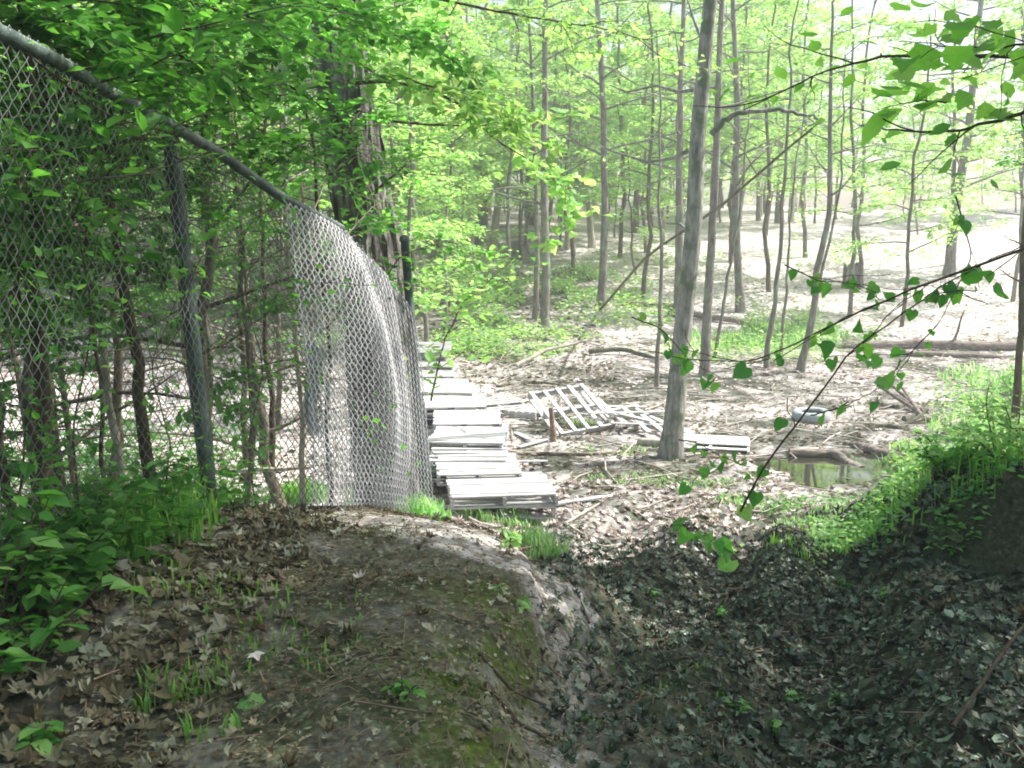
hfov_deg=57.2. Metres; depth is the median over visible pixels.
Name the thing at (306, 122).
young tree
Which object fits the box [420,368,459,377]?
wooden pallet
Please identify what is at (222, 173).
understorey sapling
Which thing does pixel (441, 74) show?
woodland tree
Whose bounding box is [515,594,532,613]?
seedling
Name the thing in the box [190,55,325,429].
understorey tree
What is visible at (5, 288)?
understorey tree
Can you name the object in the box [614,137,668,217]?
understorey sapling
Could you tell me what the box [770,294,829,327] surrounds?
bush
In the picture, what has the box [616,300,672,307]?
log
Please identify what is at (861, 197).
understorey sapling
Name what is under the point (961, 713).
stick
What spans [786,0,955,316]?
understorey sapling
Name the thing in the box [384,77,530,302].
understorey sapling
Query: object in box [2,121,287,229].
leafy bough
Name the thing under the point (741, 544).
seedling
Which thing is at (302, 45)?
understorey tree
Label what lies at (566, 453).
fallen branch
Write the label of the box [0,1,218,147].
leafy bough
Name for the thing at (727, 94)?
understorey sapling
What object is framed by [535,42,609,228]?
understorey sapling
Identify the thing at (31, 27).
young tree
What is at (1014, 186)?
understorey sapling
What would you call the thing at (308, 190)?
understorey sapling
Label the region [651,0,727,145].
woodland tree
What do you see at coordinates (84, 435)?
understorey tree
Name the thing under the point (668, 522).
pale leaf litter
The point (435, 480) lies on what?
wooden pallet
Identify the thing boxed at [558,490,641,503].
wooden board
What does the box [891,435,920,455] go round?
bush
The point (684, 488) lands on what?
leafy shoot
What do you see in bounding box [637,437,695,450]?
log
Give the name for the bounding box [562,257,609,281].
bush
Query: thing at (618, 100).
understorey sapling
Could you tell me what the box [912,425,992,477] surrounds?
bush
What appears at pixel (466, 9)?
slender tree
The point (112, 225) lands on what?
climbing vine
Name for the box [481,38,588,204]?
understorey sapling
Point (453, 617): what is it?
fallen needles and bark
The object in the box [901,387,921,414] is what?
leaning stick
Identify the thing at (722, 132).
understorey sapling
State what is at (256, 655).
dead leaf
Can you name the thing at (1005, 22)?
understorey sapling
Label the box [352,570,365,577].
dead leaf
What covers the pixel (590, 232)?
birch tree
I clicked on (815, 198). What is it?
understorey sapling
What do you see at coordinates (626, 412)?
broken slat
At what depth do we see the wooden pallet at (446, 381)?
17.38 m
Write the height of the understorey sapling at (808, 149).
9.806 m
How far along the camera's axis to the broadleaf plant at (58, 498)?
3.42 m
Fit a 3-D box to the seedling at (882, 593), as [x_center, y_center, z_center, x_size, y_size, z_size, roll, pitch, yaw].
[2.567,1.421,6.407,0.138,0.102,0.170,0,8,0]
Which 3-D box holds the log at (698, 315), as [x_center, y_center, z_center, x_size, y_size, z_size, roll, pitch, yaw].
[6.239,-2.135,29.623,2.630,0.481,0.261,2,8,16]
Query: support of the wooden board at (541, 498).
attached to the wooden pallet at (553, 512)
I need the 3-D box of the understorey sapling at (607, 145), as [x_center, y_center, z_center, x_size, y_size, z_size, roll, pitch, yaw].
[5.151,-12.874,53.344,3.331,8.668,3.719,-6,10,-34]
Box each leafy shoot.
[631,312,724,393]
[673,517,742,571]
[678,439,750,495]
[784,262,968,304]
[825,196,979,391]
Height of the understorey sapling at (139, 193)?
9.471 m
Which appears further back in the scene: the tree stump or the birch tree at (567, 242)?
the birch tree at (567, 242)
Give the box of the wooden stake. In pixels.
[549,407,556,441]
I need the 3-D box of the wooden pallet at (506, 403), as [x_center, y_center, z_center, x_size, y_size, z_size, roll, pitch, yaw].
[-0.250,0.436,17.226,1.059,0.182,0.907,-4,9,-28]
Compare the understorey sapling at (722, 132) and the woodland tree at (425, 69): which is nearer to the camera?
the woodland tree at (425, 69)
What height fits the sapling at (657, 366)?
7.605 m
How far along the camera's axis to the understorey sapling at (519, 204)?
39.73 m
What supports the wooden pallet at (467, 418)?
on the wooden pallet at (471, 426)
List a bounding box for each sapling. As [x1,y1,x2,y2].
[1,19,148,239]
[11,3,153,299]
[16,1,189,333]
[67,61,200,265]
[120,3,267,311]
[135,109,279,307]
[136,59,313,317]
[144,5,247,250]
[163,6,295,254]
[195,106,270,293]
[220,3,324,297]
[223,33,328,277]
[251,92,336,316]
[260,81,325,247]
[271,38,489,357]
[276,78,328,203]
[296,2,498,304]
[314,0,473,207]
[320,6,470,241]
[322,0,419,196]
[322,66,428,213]
[323,0,502,341]
[373,1,484,311]
[383,73,526,240]
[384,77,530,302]
[387,126,448,245]
[391,16,506,337]
[419,0,507,248]
[429,82,527,238]
[434,0,577,291]
[446,28,536,195]
[459,5,521,198]
[478,19,571,259]
[478,44,562,244]
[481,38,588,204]
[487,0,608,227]
[487,95,563,253]
[489,120,524,214]
[492,64,549,229]
[494,0,630,280]
[496,110,518,210]
[518,25,612,226]
[523,44,595,168]
[524,88,600,247]
[531,19,662,201]
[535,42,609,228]
[540,111,617,211]
[549,43,626,255]
[552,0,687,257]
[561,0,715,298]
[571,105,685,274]
[575,86,633,190]
[586,79,626,178]
[588,33,737,388]
[589,61,657,237]
[591,0,712,252]
[592,62,647,225]
[596,0,752,242]
[614,54,687,226]
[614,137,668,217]
[617,53,694,228]
[620,91,669,210]
[621,0,779,275]
[631,96,722,225]
[647,63,692,218]
[653,3,821,262]
[657,94,730,216]
[662,96,732,195]
[667,39,732,183]
[675,0,788,236]
[684,49,752,217]
[687,81,761,222]
[704,53,773,177]
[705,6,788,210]
[707,0,850,291]
[709,50,786,357]
[725,0,842,369]
[725,80,799,216]
[728,67,828,354]
[730,14,826,190]
[741,61,810,235]
[743,0,881,257]
[747,118,799,201]
[758,89,811,221]
[767,0,899,372]
[775,93,834,207]
[777,50,873,223]
[783,79,827,209]
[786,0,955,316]
[802,0,952,288]
[802,40,913,362]
[807,32,881,218]
[826,14,1015,326]
[834,75,884,198]
[836,97,879,207]
[865,77,982,234]
[869,105,943,222]
[872,0,1021,234]
[884,108,958,203]
[892,68,964,208]
[895,93,961,206]
[915,78,987,196]
[934,0,1023,301]
[938,0,1023,265]
[959,72,1013,207]
[983,122,1023,423]
[984,99,1023,212]
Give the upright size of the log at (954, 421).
0.275 m
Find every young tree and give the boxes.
[0,0,220,508]
[0,0,307,518]
[0,0,349,491]
[0,4,216,477]
[0,4,217,485]
[0,20,159,451]
[96,0,360,504]
[149,3,390,503]
[166,28,451,505]
[200,1,332,502]
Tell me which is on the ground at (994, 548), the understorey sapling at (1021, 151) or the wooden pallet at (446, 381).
the understorey sapling at (1021, 151)
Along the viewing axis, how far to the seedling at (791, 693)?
5.08 m
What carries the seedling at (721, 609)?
on the ground at (994, 548)
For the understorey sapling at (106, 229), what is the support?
on the ground at (994, 548)
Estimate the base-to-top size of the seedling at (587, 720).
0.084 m
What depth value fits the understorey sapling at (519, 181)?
50.49 m
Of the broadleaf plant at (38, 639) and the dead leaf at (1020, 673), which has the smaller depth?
the broadleaf plant at (38, 639)
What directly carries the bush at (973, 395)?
on the ground at (994, 548)
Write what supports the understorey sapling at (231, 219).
on the ground at (994, 548)
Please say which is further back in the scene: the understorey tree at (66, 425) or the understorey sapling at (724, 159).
the understorey sapling at (724, 159)
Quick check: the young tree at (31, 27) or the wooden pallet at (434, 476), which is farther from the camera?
the wooden pallet at (434, 476)
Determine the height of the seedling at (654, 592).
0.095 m
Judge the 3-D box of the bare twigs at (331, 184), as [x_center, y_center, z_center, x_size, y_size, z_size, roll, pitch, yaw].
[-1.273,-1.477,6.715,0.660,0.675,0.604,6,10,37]
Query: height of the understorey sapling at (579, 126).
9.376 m
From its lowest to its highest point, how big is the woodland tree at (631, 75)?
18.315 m
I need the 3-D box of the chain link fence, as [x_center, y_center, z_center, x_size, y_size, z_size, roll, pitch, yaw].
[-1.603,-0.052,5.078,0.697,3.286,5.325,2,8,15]
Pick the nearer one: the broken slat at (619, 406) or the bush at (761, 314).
the broken slat at (619, 406)
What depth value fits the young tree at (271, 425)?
10.56 m
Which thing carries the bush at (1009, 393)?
on the ground at (994, 548)
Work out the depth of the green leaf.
3.23 m
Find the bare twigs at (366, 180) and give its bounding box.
[325,143,413,245]
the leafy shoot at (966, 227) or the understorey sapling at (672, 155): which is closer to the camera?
the leafy shoot at (966, 227)
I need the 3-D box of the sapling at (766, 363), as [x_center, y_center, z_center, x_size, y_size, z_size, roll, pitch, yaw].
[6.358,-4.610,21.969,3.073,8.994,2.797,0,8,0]
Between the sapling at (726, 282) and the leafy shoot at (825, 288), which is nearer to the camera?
the leafy shoot at (825, 288)
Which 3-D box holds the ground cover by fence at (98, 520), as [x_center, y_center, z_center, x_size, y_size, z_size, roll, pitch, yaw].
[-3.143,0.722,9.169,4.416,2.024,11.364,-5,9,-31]
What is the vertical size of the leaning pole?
3.836 m
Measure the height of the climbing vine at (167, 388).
1.582 m
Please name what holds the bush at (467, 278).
on the ground at (994, 548)
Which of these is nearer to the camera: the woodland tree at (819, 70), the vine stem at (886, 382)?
the vine stem at (886, 382)
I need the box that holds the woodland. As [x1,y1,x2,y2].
[228,0,1023,205]
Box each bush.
[412,262,474,294]
[456,231,506,274]
[467,298,518,325]
[484,265,533,295]
[541,269,577,293]
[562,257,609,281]
[724,296,792,335]
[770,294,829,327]
[884,444,918,474]
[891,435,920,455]
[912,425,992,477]
[940,386,1023,458]
[959,380,1002,416]
[994,364,1023,409]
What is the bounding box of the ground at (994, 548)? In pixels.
[0,204,1023,767]
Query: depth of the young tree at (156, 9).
4.47 m
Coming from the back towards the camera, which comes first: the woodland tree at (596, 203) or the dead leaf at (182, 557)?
the woodland tree at (596, 203)
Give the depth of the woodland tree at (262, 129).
38.67 m
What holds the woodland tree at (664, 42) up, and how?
on the ground at (994, 548)
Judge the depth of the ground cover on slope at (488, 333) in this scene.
27.82 m
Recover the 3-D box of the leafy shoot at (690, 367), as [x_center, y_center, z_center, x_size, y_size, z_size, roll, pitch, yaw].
[0.637,-0.119,3.650,0.366,0.324,0.153,-1,8,-10]
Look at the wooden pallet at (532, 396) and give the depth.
15.74 m
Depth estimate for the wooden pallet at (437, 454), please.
11.86 m
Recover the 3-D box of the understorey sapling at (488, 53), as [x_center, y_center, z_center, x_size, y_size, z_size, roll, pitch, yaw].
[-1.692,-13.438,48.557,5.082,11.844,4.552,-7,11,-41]
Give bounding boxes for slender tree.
[390,0,667,327]
[415,7,537,261]
[440,0,598,320]
[459,0,587,252]
[462,1,558,246]
[496,0,731,307]
[562,0,788,317]
[589,0,923,460]
[649,0,821,313]
[652,0,839,376]
[878,0,1023,276]
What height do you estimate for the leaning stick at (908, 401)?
0.286 m
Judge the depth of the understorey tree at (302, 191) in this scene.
18.53 m
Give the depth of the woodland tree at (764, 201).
67.57 m
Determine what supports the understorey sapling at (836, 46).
on the ground at (994, 548)
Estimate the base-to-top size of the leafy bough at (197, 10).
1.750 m
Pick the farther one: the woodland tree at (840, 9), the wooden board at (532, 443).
the woodland tree at (840, 9)
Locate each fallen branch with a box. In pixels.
[138,466,309,475]
[515,339,587,366]
[526,449,645,455]
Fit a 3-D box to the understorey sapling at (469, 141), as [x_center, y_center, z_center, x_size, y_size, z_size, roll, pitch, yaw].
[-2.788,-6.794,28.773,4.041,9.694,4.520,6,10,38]
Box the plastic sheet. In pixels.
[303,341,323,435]
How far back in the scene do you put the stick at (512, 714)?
3.55 m
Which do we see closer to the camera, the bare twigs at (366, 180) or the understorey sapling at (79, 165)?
the bare twigs at (366, 180)
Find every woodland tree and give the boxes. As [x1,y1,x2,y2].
[109,0,185,250]
[191,0,306,282]
[195,3,310,256]
[230,4,292,227]
[238,7,403,266]
[265,26,397,275]
[269,1,402,251]
[298,22,498,222]
[326,196,331,216]
[370,0,583,286]
[379,0,537,274]
[385,0,508,263]
[392,3,479,213]
[415,0,497,241]
[443,0,523,168]
[463,12,519,214]
[474,3,594,216]
[499,0,595,225]
[501,0,598,214]
[537,0,657,216]
[537,1,617,186]
[560,2,621,205]
[571,0,692,232]
[609,8,688,213]
[618,3,689,185]
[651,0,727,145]
[662,0,755,210]
[662,25,728,207]
[665,0,750,205]
[686,12,748,207]
[689,0,802,226]
[711,2,792,153]
[720,4,810,212]
[722,0,803,220]
[727,2,756,206]
[739,0,850,222]
[742,0,846,211]
[744,1,856,221]
[978,10,1023,142]
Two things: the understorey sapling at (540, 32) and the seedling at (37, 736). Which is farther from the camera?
the understorey sapling at (540, 32)
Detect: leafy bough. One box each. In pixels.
[0,0,241,188]
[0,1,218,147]
[2,0,340,141]
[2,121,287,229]
[2,191,201,314]
[100,0,438,101]
[128,49,297,214]
[182,264,391,366]
[213,48,403,148]
[248,126,403,235]
[256,278,420,476]
[289,0,501,123]
[362,62,595,168]
[376,222,535,298]
[379,0,722,79]
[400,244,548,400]
[495,142,617,255]
[690,0,1023,128]
[800,92,1023,188]
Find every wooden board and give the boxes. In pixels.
[438,504,551,524]
[513,432,535,441]
[516,438,548,447]
[516,496,549,500]
[517,460,547,462]
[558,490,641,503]
[706,455,754,461]
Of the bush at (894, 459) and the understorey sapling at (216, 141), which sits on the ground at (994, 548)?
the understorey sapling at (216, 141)
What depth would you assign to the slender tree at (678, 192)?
29.11 m
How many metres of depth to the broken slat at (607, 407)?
16.03 m
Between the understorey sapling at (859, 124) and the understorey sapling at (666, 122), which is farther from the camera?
the understorey sapling at (859, 124)
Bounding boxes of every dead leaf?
[63,628,88,642]
[99,682,134,703]
[149,674,181,698]
[173,547,199,564]
[247,651,263,660]
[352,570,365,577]
[928,689,941,696]
[1011,667,1023,681]
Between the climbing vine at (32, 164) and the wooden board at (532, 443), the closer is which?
the climbing vine at (32, 164)
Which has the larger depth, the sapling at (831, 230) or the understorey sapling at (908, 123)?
the understorey sapling at (908, 123)
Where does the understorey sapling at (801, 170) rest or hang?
on the ground at (994, 548)
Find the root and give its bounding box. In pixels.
[533,563,590,623]
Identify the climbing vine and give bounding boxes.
[0,41,280,216]
[0,47,111,531]
[5,108,180,541]
[92,219,236,516]
[202,193,313,505]
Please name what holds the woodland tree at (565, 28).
on the ground at (994, 548)
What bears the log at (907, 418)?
on the ground at (994, 548)
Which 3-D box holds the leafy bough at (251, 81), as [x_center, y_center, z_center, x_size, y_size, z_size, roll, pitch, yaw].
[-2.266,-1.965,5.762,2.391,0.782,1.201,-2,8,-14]
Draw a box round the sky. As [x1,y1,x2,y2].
[72,0,1023,208]
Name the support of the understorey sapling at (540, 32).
on the ground at (994, 548)
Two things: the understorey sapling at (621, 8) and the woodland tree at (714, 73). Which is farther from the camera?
the woodland tree at (714, 73)
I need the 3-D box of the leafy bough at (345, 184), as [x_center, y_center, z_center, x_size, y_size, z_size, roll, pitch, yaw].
[-1.450,-1.627,7.519,1.072,0.875,1.321,7,11,41]
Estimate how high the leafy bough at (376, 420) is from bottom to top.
1.380 m
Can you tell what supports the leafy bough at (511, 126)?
attached to the old tree at (370, 243)
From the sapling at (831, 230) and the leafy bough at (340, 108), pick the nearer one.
the leafy bough at (340, 108)
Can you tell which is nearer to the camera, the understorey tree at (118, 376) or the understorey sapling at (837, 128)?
the understorey tree at (118, 376)
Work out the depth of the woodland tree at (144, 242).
35.90 m
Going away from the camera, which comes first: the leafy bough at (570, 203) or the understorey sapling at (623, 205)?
the leafy bough at (570, 203)
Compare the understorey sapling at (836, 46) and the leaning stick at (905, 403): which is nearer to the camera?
the leaning stick at (905, 403)
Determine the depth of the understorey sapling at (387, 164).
37.39 m
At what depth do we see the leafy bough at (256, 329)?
5.76 m
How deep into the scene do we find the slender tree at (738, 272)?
30.33 m
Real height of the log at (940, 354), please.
0.202 m
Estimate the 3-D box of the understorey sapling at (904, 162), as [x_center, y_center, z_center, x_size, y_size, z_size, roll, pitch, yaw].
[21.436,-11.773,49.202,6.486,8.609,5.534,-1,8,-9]
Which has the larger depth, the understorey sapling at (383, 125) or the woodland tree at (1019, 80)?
the woodland tree at (1019, 80)
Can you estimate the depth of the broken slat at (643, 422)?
15.66 m
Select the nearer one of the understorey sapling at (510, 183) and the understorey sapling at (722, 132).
the understorey sapling at (722, 132)
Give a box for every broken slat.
[570,404,638,418]
[574,405,646,407]
[579,411,608,412]
[581,404,652,421]
[589,410,664,413]
[596,398,630,426]
[610,422,662,425]
[620,406,651,432]
[621,420,663,424]
[631,406,662,423]
[639,414,662,431]
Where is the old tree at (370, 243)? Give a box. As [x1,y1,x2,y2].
[310,0,547,508]
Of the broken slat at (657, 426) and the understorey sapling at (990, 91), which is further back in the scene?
the understorey sapling at (990, 91)
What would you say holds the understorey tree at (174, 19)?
on the ground at (994, 548)
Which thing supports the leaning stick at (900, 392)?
on the ground at (994, 548)
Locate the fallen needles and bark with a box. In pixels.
[1,505,1023,767]
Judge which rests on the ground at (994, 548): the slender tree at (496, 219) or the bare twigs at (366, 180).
the slender tree at (496, 219)
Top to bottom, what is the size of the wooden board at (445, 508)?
0.157 m
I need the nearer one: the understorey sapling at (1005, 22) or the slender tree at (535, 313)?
the slender tree at (535, 313)
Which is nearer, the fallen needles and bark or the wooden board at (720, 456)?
the fallen needles and bark
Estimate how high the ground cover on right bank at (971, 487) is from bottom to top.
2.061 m
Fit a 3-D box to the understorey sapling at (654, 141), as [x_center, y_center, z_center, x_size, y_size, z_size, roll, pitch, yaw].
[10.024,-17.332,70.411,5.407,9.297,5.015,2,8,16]
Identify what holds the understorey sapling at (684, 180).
on the ground at (994, 548)
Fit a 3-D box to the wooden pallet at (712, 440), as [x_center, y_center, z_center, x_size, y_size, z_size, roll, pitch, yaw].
[3.002,0.933,14.165,1.155,0.185,0.808,2,8,14]
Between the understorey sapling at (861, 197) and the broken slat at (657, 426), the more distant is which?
the understorey sapling at (861, 197)
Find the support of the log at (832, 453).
on the ground at (994, 548)
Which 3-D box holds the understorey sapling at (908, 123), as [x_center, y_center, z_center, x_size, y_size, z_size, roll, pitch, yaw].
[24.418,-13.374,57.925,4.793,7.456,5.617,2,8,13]
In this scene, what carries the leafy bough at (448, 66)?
attached to the old tree at (370, 243)
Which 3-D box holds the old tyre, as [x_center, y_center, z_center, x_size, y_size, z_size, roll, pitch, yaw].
[5.265,0.555,16.533,0.660,0.185,0.660,-2,11,0]
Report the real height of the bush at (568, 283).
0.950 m
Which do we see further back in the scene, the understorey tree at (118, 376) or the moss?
the understorey tree at (118, 376)
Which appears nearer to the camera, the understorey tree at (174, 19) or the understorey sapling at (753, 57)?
the understorey tree at (174, 19)
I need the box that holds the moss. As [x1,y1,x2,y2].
[343,474,992,698]
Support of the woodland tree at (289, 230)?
on the ground at (994, 548)
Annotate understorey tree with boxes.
[0,0,400,515]
[0,0,447,476]
[0,5,281,503]
[0,5,312,525]
[0,8,230,498]
[0,52,120,334]
[0,82,183,461]
[0,175,92,427]
[3,21,373,427]
[6,172,88,383]
[12,3,257,493]
[15,61,238,438]
[105,15,343,483]
[105,32,389,506]
[122,119,276,407]
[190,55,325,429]
[235,58,339,392]
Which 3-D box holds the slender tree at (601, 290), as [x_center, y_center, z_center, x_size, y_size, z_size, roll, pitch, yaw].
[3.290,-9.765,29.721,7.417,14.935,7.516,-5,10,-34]
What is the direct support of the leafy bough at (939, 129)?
attached to the shade tree
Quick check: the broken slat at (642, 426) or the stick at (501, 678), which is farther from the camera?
the broken slat at (642, 426)
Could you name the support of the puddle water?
on the ground at (994, 548)
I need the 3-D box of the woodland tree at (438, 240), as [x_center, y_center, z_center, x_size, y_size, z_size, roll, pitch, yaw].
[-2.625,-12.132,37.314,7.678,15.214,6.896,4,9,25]
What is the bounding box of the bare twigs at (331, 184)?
[280,136,378,216]
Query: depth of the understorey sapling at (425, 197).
43.69 m
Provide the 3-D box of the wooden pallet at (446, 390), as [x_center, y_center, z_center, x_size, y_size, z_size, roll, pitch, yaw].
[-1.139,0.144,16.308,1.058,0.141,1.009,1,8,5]
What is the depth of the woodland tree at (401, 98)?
34.25 m
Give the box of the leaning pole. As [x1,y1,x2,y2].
[598,125,816,310]
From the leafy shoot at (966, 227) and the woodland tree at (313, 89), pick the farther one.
the woodland tree at (313, 89)
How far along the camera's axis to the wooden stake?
14.76 m
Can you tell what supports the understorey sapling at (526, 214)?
on the ground at (994, 548)
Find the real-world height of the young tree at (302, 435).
5.596 m
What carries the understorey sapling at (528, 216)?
on the ground at (994, 548)
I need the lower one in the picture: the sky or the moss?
the moss
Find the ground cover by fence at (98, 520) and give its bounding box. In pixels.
[0,392,352,646]
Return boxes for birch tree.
[514,2,634,249]
[530,6,631,247]
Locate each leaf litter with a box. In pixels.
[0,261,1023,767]
[0,272,1021,567]
[0,479,1023,767]
[520,451,1023,767]
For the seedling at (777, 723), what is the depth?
4.51 m
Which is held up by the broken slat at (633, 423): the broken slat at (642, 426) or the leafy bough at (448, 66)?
the broken slat at (642, 426)
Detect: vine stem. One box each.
[639,247,1023,378]
[737,245,1023,521]
[811,370,894,426]
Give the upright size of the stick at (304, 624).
0.035 m
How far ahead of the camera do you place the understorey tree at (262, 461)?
10.42 m
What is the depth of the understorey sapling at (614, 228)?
46.40 m
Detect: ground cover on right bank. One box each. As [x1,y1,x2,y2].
[758,351,1023,555]
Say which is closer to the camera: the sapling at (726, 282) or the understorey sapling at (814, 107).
the sapling at (726, 282)
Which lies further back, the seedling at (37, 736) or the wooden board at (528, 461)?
the wooden board at (528, 461)
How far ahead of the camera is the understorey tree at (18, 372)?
15.03 m
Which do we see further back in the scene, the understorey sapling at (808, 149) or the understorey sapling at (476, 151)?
the understorey sapling at (808, 149)
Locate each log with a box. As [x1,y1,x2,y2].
[589,347,654,358]
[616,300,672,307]
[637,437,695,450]
[668,308,748,324]
[788,448,864,466]
[842,310,1023,350]
[842,440,929,463]
[863,409,928,433]
[901,351,1013,357]
[901,416,950,421]
[925,418,960,431]
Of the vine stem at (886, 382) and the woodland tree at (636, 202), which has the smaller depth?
the vine stem at (886, 382)
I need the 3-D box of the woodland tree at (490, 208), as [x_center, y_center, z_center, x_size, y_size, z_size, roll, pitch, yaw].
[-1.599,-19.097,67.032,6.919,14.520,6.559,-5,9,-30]
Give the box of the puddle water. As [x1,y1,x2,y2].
[742,452,912,488]
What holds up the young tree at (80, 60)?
on the ground at (994, 548)
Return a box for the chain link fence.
[0,22,433,585]
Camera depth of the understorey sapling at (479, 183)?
46.90 m
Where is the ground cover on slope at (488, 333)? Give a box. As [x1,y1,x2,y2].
[415,234,941,364]
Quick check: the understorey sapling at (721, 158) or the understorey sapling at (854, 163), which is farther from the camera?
the understorey sapling at (721, 158)
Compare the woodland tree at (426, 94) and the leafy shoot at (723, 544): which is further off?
the woodland tree at (426, 94)
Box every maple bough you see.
[861,81,952,147]
[889,0,1023,120]
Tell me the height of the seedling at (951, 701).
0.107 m
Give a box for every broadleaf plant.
[0,490,77,624]
[0,506,92,597]
[0,574,148,677]
[18,507,117,583]
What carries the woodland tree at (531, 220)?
on the ground at (994, 548)
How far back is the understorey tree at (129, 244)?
13.34 m
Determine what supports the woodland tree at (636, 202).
on the ground at (994, 548)
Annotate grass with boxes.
[0,421,1023,744]
[391,319,1023,563]
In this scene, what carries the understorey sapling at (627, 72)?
on the ground at (994, 548)
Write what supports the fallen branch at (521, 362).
on the ground at (994, 548)
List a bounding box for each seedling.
[14,720,64,754]
[378,673,425,705]
[486,581,508,592]
[497,525,522,546]
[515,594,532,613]
[582,714,598,723]
[641,586,660,601]
[717,605,727,616]
[722,542,744,553]
[722,695,751,715]
[761,715,781,736]
[782,689,806,703]
[829,687,847,703]
[838,579,853,588]
[879,586,890,597]
[939,691,963,708]
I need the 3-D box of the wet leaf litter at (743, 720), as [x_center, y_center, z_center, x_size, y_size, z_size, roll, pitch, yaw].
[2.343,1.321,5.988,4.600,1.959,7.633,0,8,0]
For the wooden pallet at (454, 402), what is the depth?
15.33 m
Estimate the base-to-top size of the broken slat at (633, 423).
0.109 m
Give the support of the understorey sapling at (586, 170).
on the ground at (994, 548)
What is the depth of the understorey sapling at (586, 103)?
55.31 m
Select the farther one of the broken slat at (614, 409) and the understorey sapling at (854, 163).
the understorey sapling at (854, 163)
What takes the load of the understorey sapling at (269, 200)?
on the ground at (994, 548)
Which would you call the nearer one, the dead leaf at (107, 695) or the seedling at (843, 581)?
the dead leaf at (107, 695)
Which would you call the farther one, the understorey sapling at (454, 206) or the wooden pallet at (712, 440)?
the understorey sapling at (454, 206)
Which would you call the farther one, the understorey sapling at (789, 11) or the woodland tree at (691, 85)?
the woodland tree at (691, 85)
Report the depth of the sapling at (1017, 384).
14.96 m
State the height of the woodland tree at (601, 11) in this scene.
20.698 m
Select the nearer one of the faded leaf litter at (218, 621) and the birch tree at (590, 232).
the faded leaf litter at (218, 621)
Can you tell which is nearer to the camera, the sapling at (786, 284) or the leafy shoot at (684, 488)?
the leafy shoot at (684, 488)
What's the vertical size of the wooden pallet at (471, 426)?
0.144 m
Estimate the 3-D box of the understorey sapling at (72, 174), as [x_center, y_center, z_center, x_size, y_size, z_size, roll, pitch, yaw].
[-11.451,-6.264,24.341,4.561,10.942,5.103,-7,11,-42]
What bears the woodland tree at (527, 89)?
on the ground at (994, 548)
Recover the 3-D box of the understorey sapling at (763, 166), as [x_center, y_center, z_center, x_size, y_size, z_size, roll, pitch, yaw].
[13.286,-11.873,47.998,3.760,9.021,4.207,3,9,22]
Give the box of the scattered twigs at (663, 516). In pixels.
[0,334,1023,546]
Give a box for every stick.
[279,608,311,629]
[477,652,546,705]
[483,681,546,738]
[879,386,915,412]
[892,385,921,410]
[893,393,927,413]
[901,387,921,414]
[951,624,1023,727]
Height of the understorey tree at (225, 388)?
4.844 m
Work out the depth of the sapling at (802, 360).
21.90 m
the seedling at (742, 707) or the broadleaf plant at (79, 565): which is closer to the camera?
the broadleaf plant at (79, 565)
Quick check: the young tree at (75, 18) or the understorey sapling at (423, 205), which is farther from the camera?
the understorey sapling at (423, 205)
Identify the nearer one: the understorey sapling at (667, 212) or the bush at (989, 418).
the bush at (989, 418)
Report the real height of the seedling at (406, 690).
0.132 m
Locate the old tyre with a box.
[791,407,830,423]
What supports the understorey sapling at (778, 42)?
on the ground at (994, 548)
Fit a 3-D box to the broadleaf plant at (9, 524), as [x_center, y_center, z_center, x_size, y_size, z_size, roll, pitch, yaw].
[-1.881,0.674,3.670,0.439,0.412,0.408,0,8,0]
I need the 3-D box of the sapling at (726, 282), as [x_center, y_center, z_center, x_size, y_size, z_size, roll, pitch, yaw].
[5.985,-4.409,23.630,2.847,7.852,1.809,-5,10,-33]
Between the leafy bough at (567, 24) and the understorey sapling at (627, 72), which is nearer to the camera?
the leafy bough at (567, 24)
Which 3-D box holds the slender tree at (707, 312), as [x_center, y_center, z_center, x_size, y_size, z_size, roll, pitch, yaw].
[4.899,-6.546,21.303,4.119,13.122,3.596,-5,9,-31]
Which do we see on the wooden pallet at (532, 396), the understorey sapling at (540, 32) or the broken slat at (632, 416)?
the broken slat at (632, 416)
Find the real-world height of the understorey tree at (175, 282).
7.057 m
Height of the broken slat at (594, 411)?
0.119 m
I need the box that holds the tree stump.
[841,262,859,288]
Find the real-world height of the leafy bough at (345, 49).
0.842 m
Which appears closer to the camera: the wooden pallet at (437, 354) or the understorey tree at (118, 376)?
the understorey tree at (118, 376)
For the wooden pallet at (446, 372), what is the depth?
18.86 m
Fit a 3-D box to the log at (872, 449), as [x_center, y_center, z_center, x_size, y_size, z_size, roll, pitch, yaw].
[5.551,1.100,13.905,0.260,0.317,1.590,-4,9,-25]
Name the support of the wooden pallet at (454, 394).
on the wooden pallet at (433, 412)
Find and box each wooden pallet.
[417,342,450,357]
[418,353,446,361]
[419,361,458,370]
[419,369,454,378]
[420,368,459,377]
[420,378,468,384]
[421,384,479,399]
[421,393,479,409]
[422,405,478,416]
[422,410,433,426]
[423,395,486,415]
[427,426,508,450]
[427,458,445,481]
[428,444,506,471]
[428,474,447,492]
[431,425,504,448]
[432,410,501,432]
[435,453,521,485]
[445,472,558,509]
[448,486,555,518]
[479,398,533,416]
[504,406,556,420]
[527,384,615,436]
[684,434,750,454]
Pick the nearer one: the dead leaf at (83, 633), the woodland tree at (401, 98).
the dead leaf at (83, 633)

